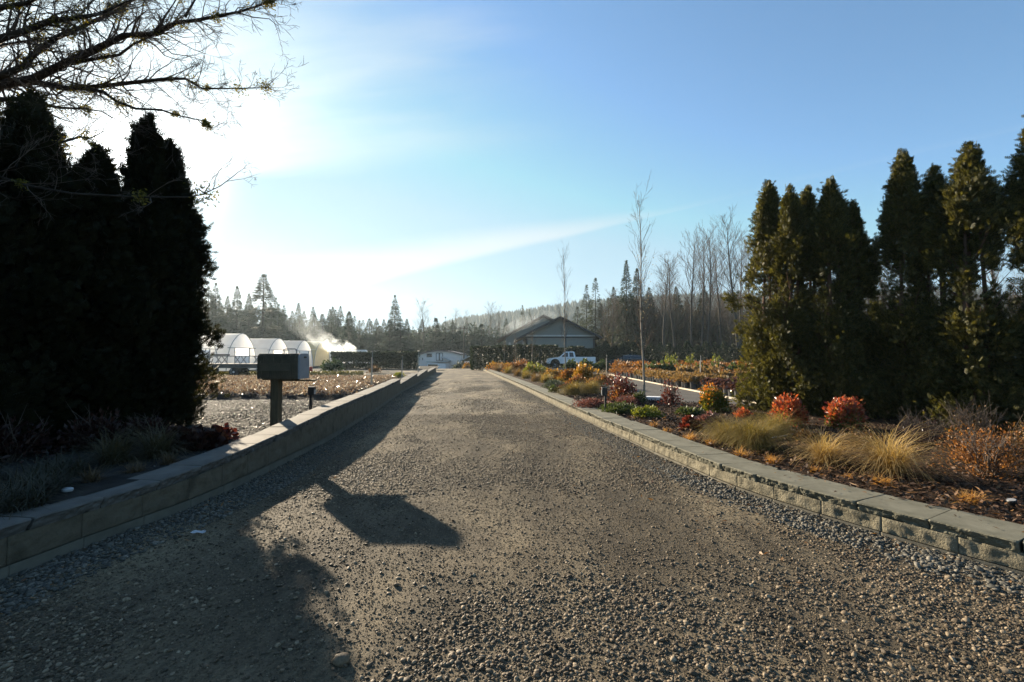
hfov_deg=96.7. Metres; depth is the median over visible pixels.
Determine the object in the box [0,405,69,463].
red shrub
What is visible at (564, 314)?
sapling
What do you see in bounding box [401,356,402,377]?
irrigation post
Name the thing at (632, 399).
heather
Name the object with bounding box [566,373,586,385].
rust shrub
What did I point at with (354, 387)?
bronze plant
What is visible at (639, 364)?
nursery shrub
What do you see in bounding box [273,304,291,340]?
conifer
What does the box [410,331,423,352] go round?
conifer
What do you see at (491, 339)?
conifer
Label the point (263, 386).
bronze plant
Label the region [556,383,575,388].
heuchera
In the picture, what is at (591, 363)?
nursery shrub
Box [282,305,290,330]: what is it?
conifer
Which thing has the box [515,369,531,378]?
grass tussock
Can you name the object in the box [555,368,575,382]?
gold shrub
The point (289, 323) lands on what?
conifer
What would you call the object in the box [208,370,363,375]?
hedge
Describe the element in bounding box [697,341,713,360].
hedge conifer
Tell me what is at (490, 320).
leafless tree
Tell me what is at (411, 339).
conifer
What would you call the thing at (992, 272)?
leafless tree
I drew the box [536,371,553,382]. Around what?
grass tussock
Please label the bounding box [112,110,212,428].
arborvitae tree
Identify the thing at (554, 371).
gold shrub
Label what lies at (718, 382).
container plant
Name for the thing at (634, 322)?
leafless tree
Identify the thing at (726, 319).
conifer
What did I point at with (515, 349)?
sapling
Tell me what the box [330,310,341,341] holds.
conifer
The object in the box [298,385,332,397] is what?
bronze plant
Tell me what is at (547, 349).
hedge conifer
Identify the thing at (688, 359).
nursery shrub
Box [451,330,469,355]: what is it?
conifer
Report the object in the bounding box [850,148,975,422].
arborvitae tree
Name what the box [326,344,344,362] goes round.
polytunnel
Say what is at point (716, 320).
leafless tree
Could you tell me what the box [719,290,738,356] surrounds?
leafless tree
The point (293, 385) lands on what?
bronze plant
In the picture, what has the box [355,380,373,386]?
bronze plant
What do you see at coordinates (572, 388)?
grass clump
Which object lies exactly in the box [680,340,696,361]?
hedge conifer
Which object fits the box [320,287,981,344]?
forest
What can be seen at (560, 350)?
hedge conifer
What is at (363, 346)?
conifer
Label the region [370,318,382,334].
conifer
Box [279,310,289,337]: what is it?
conifer
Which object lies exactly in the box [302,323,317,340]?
conifer
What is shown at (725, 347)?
hedge conifer
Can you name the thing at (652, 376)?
container plant
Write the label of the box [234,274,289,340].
conifer
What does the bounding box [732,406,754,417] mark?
nandina shrub
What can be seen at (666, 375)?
container plant
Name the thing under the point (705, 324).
leafless tree
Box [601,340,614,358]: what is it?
hedge conifer
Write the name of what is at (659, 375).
container plant
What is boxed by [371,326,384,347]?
conifer
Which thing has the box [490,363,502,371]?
grass tussock
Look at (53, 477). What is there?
ground cover plant
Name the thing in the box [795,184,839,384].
arborvitae tree
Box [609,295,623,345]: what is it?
leafless tree
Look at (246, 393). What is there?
bronze plant
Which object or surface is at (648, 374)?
container plant
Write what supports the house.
on the ground
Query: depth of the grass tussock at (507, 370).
31.93 m
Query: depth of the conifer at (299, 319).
138.17 m
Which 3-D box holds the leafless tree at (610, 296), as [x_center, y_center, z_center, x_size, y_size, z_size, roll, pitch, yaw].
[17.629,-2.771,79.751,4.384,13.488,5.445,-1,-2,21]
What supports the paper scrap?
on the road
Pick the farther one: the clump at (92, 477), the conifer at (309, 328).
the conifer at (309, 328)
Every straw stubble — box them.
[680,432,701,440]
[703,438,715,445]
[730,444,756,458]
[758,452,783,464]
[807,464,823,472]
[863,471,896,486]
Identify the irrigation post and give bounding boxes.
[371,350,372,384]
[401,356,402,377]
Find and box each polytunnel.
[195,336,218,368]
[210,333,256,370]
[249,338,289,362]
[284,340,312,365]
[307,341,329,365]
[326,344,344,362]
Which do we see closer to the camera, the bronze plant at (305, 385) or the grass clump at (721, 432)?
the grass clump at (721, 432)
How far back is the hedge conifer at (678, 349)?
59.53 m
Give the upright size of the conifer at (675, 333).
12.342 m
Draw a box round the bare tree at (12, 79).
[0,0,306,225]
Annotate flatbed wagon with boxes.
[205,354,256,375]
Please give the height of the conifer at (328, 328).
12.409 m
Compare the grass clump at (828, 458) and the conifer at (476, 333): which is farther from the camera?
the conifer at (476, 333)
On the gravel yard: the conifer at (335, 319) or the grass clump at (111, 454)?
the grass clump at (111, 454)
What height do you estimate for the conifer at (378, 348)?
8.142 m
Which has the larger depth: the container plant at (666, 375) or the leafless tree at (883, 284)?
the leafless tree at (883, 284)
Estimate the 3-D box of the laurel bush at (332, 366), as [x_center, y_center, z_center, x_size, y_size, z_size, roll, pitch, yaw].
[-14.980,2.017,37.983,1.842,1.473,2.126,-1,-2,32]
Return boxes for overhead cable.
[319,328,455,340]
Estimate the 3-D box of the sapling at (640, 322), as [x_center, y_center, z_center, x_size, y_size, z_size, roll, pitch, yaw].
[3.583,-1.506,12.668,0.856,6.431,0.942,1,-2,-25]
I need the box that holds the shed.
[460,354,474,365]
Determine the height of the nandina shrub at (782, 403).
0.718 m
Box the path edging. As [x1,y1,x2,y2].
[609,374,756,403]
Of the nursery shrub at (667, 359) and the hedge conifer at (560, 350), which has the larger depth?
the hedge conifer at (560, 350)
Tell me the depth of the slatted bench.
30.88 m
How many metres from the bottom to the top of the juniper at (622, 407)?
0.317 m
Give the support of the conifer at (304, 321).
on the ground
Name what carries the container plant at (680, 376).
on the field soil at (672, 385)
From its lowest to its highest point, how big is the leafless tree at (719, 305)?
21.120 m
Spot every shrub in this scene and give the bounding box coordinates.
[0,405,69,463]
[51,402,126,454]
[111,408,175,444]
[366,364,381,372]
[393,372,405,377]
[452,360,463,368]
[462,362,470,368]
[485,361,509,370]
[500,358,528,371]
[522,361,545,375]
[542,367,562,379]
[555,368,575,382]
[562,358,576,369]
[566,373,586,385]
[571,362,602,384]
[577,358,594,371]
[585,370,613,386]
[593,359,610,371]
[600,372,636,399]
[608,363,619,372]
[613,360,636,372]
[632,390,648,403]
[633,361,649,367]
[642,360,661,369]
[658,359,675,370]
[664,353,674,362]
[670,353,677,364]
[674,405,704,415]
[675,364,691,372]
[685,353,693,363]
[687,365,698,371]
[692,365,711,374]
[698,382,731,411]
[706,364,720,373]
[711,361,727,370]
[712,353,722,362]
[712,369,731,377]
[727,361,742,371]
[731,369,750,377]
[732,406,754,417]
[768,392,809,427]
[785,420,834,443]
[818,392,869,430]
[820,425,887,451]
[887,403,961,446]
[929,419,1023,481]
[938,390,1011,443]
[999,414,1023,454]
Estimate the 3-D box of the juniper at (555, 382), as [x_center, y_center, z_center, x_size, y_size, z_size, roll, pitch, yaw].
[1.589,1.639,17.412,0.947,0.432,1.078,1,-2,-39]
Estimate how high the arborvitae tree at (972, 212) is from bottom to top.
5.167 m
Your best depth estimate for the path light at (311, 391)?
8.85 m
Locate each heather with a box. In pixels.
[568,397,610,407]
[615,394,640,404]
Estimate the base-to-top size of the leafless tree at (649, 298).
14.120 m
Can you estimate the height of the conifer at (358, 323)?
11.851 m
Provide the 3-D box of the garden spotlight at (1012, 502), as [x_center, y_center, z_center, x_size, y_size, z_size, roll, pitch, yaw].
[4.100,1.370,3.733,0.074,0.157,0.068,0,-2,0]
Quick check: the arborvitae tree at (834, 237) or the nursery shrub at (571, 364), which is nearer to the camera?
the arborvitae tree at (834, 237)
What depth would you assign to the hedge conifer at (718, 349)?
59.27 m
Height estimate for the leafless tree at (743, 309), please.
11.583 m
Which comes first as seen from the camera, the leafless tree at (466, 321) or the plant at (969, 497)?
the plant at (969, 497)
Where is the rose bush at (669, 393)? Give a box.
[657,378,683,406]
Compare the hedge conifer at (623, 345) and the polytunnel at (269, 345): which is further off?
the hedge conifer at (623, 345)
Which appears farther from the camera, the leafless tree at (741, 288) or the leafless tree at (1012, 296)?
the leafless tree at (1012, 296)
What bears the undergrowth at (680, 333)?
on the ground
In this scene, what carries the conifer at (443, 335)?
on the ground
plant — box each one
[0,455,27,484]
[0,457,94,495]
[0,463,87,519]
[1,444,118,479]
[193,388,212,397]
[205,386,238,397]
[220,381,238,386]
[229,386,262,397]
[238,380,255,383]
[253,383,270,393]
[255,387,285,397]
[282,386,293,394]
[282,389,304,397]
[283,383,301,388]
[291,385,313,394]
[292,387,307,395]
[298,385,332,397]
[303,384,322,387]
[324,387,356,397]
[329,382,348,384]
[336,384,362,394]
[352,382,372,390]
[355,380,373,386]
[372,379,385,384]
[645,370,652,381]
[649,371,655,381]
[656,371,665,383]
[660,372,666,383]
[664,372,673,384]
[667,374,673,384]
[672,375,680,386]
[675,373,688,386]
[680,375,689,387]
[684,374,699,388]
[695,374,704,388]
[699,377,710,389]
[708,378,721,386]
[712,379,724,390]
[719,381,727,395]
[724,380,736,396]
[728,381,739,395]
[940,486,992,506]
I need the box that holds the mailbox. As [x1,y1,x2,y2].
[257,353,315,425]
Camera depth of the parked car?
56.21 m
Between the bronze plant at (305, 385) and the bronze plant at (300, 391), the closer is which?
the bronze plant at (300, 391)
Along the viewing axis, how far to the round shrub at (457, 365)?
71.78 m
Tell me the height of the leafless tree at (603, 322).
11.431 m
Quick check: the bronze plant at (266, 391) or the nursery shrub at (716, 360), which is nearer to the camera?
the bronze plant at (266, 391)
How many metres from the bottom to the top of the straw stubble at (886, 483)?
0.142 m
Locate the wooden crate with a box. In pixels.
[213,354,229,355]
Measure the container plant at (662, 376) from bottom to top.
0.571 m
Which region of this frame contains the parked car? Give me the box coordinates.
[607,355,646,364]
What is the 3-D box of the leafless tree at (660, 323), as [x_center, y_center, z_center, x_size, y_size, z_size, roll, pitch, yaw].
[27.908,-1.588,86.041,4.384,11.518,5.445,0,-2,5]
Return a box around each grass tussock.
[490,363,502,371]
[502,365,513,372]
[510,366,521,375]
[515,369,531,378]
[527,370,542,381]
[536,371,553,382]
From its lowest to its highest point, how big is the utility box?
0.165 m
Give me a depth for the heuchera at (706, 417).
8.12 m
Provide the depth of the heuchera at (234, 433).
5.92 m
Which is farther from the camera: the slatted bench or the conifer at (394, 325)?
the conifer at (394, 325)
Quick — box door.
[298,353,308,378]
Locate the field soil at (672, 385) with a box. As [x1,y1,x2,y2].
[595,367,1019,419]
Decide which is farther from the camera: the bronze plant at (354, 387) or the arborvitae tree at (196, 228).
the bronze plant at (354, 387)
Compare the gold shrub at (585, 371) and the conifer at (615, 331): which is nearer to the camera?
the gold shrub at (585, 371)
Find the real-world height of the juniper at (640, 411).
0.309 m
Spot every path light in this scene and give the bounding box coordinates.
[308,387,315,409]
[601,387,607,408]
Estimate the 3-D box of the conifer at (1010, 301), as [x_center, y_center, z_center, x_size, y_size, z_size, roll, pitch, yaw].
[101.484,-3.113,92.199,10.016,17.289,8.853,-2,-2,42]
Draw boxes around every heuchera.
[157,424,229,453]
[207,422,238,439]
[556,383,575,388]
[678,415,705,430]
[694,410,726,425]
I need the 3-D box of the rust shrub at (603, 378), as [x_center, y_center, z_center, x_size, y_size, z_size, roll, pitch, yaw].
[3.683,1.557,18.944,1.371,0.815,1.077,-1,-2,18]
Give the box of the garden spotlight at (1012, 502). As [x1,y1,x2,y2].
[1005,498,1017,509]
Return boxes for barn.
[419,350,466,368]
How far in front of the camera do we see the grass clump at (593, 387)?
14.87 m
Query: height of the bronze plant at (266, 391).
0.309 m
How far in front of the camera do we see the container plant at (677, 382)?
19.98 m
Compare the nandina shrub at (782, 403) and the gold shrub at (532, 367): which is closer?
the nandina shrub at (782, 403)
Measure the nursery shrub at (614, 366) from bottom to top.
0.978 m
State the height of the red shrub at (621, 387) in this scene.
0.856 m
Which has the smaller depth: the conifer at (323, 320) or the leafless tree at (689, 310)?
the leafless tree at (689, 310)
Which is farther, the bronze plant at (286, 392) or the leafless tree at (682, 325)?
the leafless tree at (682, 325)
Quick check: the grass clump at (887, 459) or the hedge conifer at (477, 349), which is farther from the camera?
the hedge conifer at (477, 349)
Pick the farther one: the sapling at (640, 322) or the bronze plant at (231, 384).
the bronze plant at (231, 384)
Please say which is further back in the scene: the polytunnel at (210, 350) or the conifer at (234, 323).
the conifer at (234, 323)
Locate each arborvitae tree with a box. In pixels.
[0,86,133,455]
[0,188,82,438]
[22,140,186,440]
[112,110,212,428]
[131,136,229,424]
[721,179,812,409]
[749,183,827,416]
[794,175,887,418]
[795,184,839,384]
[826,199,900,416]
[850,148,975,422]
[877,161,1020,424]
[905,140,1023,431]
[981,114,1023,432]
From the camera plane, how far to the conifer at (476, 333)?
114.81 m
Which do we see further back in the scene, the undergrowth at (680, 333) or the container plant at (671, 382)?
the undergrowth at (680, 333)
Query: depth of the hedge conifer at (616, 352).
59.83 m
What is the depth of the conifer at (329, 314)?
146.04 m
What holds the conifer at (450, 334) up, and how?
on the ground
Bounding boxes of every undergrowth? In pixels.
[256,322,505,350]
[598,300,1018,361]
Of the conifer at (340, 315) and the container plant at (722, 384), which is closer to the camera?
the container plant at (722, 384)
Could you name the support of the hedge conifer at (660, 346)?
on the ground
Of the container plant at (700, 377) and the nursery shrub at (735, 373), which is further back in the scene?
the nursery shrub at (735, 373)
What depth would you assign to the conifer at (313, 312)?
155.71 m
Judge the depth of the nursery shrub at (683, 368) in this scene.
25.39 m
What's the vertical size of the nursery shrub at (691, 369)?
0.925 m
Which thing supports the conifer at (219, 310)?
on the ground
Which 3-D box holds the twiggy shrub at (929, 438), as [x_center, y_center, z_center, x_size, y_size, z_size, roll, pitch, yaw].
[5.747,1.178,6.281,0.919,0.624,0.690,1,-2,-26]
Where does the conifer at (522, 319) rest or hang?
on the ground
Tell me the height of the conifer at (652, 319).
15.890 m
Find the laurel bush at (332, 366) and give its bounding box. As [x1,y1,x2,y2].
[318,357,346,372]
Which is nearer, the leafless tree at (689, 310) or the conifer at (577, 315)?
the leafless tree at (689, 310)
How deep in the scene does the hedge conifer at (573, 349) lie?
53.95 m
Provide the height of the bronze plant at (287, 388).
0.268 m
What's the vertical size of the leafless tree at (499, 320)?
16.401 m
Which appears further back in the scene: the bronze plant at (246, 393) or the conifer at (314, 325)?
the conifer at (314, 325)
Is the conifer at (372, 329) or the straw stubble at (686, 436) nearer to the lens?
the straw stubble at (686, 436)
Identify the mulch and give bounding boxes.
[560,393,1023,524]
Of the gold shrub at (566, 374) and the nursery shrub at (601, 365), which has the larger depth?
the nursery shrub at (601, 365)
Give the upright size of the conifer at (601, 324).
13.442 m
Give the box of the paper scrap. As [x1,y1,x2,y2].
[190,530,205,532]
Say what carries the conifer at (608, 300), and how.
on the ground
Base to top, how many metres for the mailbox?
1.240 m
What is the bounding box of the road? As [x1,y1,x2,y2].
[0,367,1023,681]
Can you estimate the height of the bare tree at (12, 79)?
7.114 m
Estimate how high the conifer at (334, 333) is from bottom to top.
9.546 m
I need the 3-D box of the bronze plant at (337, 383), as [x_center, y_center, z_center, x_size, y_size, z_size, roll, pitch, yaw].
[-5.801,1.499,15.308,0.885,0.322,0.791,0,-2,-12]
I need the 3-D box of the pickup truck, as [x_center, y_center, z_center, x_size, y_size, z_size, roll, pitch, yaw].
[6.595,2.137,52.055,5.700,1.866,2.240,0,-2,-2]
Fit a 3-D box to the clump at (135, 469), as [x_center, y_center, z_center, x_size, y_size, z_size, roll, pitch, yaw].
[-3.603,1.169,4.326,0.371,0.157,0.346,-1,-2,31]
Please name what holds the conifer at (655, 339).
on the ground
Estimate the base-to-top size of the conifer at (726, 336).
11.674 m
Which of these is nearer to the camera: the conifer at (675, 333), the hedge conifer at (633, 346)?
the hedge conifer at (633, 346)
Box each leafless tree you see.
[414,298,434,349]
[450,308,466,338]
[460,309,469,332]
[480,300,499,337]
[491,305,503,336]
[591,303,612,345]
[603,288,623,351]
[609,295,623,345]
[623,305,642,333]
[634,291,655,344]
[642,285,659,343]
[646,254,678,360]
[649,289,670,343]
[652,251,692,352]
[654,303,667,337]
[657,291,678,348]
[663,296,686,350]
[670,219,707,354]
[673,304,690,360]
[677,291,707,330]
[688,221,729,359]
[690,207,751,353]
[692,232,725,346]
[694,293,717,348]
[694,304,714,353]
[701,242,739,345]
[711,299,723,343]
[713,229,750,356]
[714,289,728,354]
[718,289,738,361]
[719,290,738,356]
[728,235,757,349]
[732,303,749,333]
[878,249,904,307]
[980,240,1022,314]
[987,269,1010,308]
[1002,280,1018,318]
[1006,268,1023,314]
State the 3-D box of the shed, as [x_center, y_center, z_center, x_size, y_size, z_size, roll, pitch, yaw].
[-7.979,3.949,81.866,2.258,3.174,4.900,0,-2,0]
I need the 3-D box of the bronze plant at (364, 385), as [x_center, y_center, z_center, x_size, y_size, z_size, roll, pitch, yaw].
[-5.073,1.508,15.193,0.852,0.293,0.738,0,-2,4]
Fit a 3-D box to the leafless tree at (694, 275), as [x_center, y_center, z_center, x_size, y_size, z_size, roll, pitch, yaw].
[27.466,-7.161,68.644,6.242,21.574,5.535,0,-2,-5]
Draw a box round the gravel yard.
[0,366,438,516]
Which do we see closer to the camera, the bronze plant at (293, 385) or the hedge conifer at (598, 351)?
the bronze plant at (293, 385)
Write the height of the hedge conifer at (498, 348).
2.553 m
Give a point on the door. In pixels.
(303, 358)
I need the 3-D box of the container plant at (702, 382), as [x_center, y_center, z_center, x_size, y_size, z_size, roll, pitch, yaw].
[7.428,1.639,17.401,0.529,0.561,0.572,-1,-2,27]
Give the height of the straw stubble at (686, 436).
0.200 m
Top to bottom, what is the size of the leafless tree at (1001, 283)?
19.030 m
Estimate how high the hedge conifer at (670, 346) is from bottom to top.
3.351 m
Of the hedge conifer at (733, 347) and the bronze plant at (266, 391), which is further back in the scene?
the hedge conifer at (733, 347)
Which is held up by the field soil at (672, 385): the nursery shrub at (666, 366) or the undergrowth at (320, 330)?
the nursery shrub at (666, 366)
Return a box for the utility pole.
[460,328,467,357]
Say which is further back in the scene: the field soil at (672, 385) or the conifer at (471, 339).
the conifer at (471, 339)
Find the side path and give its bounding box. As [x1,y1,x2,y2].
[522,368,754,405]
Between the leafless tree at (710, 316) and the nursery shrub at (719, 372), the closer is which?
the nursery shrub at (719, 372)
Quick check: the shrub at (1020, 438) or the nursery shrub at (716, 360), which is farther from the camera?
the nursery shrub at (716, 360)
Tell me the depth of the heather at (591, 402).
10.85 m
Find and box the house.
[497,314,601,365]
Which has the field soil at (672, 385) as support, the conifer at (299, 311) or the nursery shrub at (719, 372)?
the nursery shrub at (719, 372)
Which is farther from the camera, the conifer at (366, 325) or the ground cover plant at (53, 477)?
the conifer at (366, 325)
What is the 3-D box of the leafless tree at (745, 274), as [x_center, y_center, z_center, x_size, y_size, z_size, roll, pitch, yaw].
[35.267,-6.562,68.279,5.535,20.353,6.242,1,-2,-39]
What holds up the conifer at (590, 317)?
on the ground
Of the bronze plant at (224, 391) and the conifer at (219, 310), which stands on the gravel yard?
the bronze plant at (224, 391)
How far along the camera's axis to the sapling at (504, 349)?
44.48 m
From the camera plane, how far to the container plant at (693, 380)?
18.64 m
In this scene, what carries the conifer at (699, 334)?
on the ground
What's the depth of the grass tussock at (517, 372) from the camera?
27.52 m
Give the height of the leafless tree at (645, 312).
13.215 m
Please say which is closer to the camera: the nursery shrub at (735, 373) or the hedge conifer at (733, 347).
the nursery shrub at (735, 373)
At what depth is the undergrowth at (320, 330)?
123.00 m
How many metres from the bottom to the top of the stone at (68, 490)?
0.044 m
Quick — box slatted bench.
[221,356,239,363]
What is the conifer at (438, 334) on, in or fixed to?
on the ground
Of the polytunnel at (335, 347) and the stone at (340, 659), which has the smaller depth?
the stone at (340, 659)
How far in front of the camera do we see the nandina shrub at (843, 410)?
7.64 m
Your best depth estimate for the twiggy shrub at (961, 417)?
6.28 m
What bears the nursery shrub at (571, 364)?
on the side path
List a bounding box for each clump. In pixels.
[55,421,163,469]
[70,466,110,483]
[96,416,205,467]
[114,455,148,473]
[147,447,187,466]
[553,378,589,395]
[571,376,609,393]
[687,410,757,446]
[703,405,800,457]
[741,404,809,440]
[778,424,873,470]
[819,415,985,492]
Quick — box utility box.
[645,396,660,400]
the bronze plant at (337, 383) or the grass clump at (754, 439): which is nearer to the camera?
the grass clump at (754, 439)
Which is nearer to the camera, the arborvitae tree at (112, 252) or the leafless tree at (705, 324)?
the arborvitae tree at (112, 252)
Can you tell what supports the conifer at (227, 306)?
on the ground
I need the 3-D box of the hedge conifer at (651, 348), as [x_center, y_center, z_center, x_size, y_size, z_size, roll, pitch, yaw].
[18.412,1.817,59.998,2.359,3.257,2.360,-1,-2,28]
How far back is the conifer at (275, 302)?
144.14 m
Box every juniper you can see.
[542,378,563,388]
[548,384,559,392]
[596,400,637,415]
[630,405,664,418]
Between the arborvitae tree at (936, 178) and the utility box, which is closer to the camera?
the arborvitae tree at (936, 178)
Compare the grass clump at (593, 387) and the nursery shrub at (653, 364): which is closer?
the grass clump at (593, 387)
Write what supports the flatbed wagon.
on the gravel yard
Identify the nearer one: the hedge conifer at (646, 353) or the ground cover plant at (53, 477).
the ground cover plant at (53, 477)
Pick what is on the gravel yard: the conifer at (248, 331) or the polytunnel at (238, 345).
the polytunnel at (238, 345)
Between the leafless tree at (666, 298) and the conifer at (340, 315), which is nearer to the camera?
the leafless tree at (666, 298)
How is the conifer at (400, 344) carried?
on the ground
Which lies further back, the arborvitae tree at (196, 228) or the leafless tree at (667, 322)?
the leafless tree at (667, 322)
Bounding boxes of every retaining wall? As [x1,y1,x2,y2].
[0,367,435,579]
[481,368,1023,575]
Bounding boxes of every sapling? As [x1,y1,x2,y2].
[502,332,506,362]
[513,320,517,358]
[527,315,536,356]
[554,242,575,368]
[628,174,659,395]
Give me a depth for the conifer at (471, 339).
113.02 m
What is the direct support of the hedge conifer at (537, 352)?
on the ground
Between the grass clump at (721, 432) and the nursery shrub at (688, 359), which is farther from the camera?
the nursery shrub at (688, 359)
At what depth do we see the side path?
17.60 m
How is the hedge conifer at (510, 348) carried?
on the ground
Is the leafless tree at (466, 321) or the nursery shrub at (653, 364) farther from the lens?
the leafless tree at (466, 321)
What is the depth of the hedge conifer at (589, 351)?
55.43 m
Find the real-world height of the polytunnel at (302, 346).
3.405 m
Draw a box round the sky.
[0,0,1023,333]
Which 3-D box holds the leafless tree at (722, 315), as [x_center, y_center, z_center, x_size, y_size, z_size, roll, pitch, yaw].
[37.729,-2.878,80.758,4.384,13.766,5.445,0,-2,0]
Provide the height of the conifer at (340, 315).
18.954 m
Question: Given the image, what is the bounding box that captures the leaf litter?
[0,404,1023,661]
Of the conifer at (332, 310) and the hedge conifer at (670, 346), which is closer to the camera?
the hedge conifer at (670, 346)
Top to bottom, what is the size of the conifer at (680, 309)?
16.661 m
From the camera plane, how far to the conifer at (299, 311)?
158.19 m
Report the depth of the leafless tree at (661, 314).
78.15 m
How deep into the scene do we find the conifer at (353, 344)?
91.83 m
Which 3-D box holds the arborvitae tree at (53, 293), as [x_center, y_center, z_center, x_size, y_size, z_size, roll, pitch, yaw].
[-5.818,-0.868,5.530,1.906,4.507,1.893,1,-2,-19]
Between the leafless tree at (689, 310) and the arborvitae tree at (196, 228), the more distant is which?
the leafless tree at (689, 310)
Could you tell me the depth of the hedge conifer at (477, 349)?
44.70 m
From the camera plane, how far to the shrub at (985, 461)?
4.71 m
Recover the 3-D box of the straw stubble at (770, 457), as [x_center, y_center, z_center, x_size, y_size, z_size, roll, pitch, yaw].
[3.063,1.371,5.396,0.339,0.159,0.330,1,-2,-18]
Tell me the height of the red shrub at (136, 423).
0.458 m
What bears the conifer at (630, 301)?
on the ground
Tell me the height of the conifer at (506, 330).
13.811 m
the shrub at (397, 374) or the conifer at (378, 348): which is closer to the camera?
the shrub at (397, 374)
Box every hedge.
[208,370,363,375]
[330,351,419,368]
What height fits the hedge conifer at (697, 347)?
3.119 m
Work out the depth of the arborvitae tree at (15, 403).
4.92 m
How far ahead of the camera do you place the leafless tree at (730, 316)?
78.90 m
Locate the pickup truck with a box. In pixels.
[545,351,595,367]
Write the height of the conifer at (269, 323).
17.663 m
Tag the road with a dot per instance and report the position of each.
(464, 377)
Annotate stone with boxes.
[62,487,73,491]
[331,652,349,666]
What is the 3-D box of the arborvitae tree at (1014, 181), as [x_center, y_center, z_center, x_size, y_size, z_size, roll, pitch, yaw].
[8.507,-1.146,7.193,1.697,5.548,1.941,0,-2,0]
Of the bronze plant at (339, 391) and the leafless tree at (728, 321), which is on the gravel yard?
the bronze plant at (339, 391)
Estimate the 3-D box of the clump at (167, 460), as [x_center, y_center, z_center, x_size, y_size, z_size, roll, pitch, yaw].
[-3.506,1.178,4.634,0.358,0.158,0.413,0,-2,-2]
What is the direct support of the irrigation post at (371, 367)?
on the gravel yard
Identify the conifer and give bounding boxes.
[202,286,222,333]
[204,283,230,333]
[220,296,237,333]
[225,286,248,333]
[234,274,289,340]
[242,293,258,337]
[264,305,278,333]
[272,297,279,322]
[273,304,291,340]
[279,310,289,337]
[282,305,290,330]
[287,318,300,340]
[290,311,298,333]
[291,315,306,340]
[293,303,303,327]
[298,311,307,335]
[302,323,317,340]
[303,314,324,340]
[306,307,318,330]
[313,314,331,342]
[320,317,336,342]
[322,319,342,346]
[323,309,333,332]
[329,307,336,325]
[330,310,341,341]
[332,319,341,342]
[336,306,344,327]
[336,319,353,347]
[339,311,362,349]
[349,322,368,349]
[357,320,368,346]
[365,318,372,343]
[366,321,376,343]
[366,326,389,364]
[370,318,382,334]
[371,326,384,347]
[378,320,401,350]
[380,319,386,331]
[381,295,409,351]
[388,316,417,363]
[404,328,420,351]
[405,319,411,343]
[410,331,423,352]
[414,320,429,349]
[424,318,445,351]
[434,317,453,349]
[440,320,467,356]
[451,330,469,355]
[458,318,475,366]
[466,322,480,366]
[466,324,495,364]
[469,345,492,369]
[477,330,495,365]
[486,346,507,367]
[489,328,503,359]
[495,344,517,362]
[500,319,510,344]
[506,347,526,363]
[514,344,532,364]
[518,305,525,327]
[524,344,543,366]
[532,346,551,367]
[542,344,558,367]
[550,347,568,367]
[558,347,578,367]
[568,345,584,360]
[572,307,582,323]
[577,348,594,356]
[578,284,600,346]
[582,278,610,346]
[586,348,603,362]
[594,303,609,345]
[594,346,612,362]
[597,298,616,342]
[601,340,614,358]
[603,303,625,345]
[606,287,618,343]
[610,260,644,358]
[611,345,621,358]
[616,340,632,356]
[623,268,661,357]
[625,341,640,354]
[635,346,650,360]
[636,287,661,346]
[639,299,670,356]
[644,343,659,362]
[653,342,669,362]
[663,342,676,358]
[664,287,689,352]
[664,304,689,357]
[672,305,700,361]
[672,344,686,361]
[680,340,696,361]
[687,285,725,362]
[690,344,704,361]
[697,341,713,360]
[707,342,723,360]
[713,294,732,342]
[716,312,741,357]
[717,341,732,362]
[725,343,741,360]
[734,343,750,360]
[1002,285,1018,356]
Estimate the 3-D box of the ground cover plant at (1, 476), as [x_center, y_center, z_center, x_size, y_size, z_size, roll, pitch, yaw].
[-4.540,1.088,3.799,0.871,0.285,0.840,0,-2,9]
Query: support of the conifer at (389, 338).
on the ground
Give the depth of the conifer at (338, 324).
136.32 m

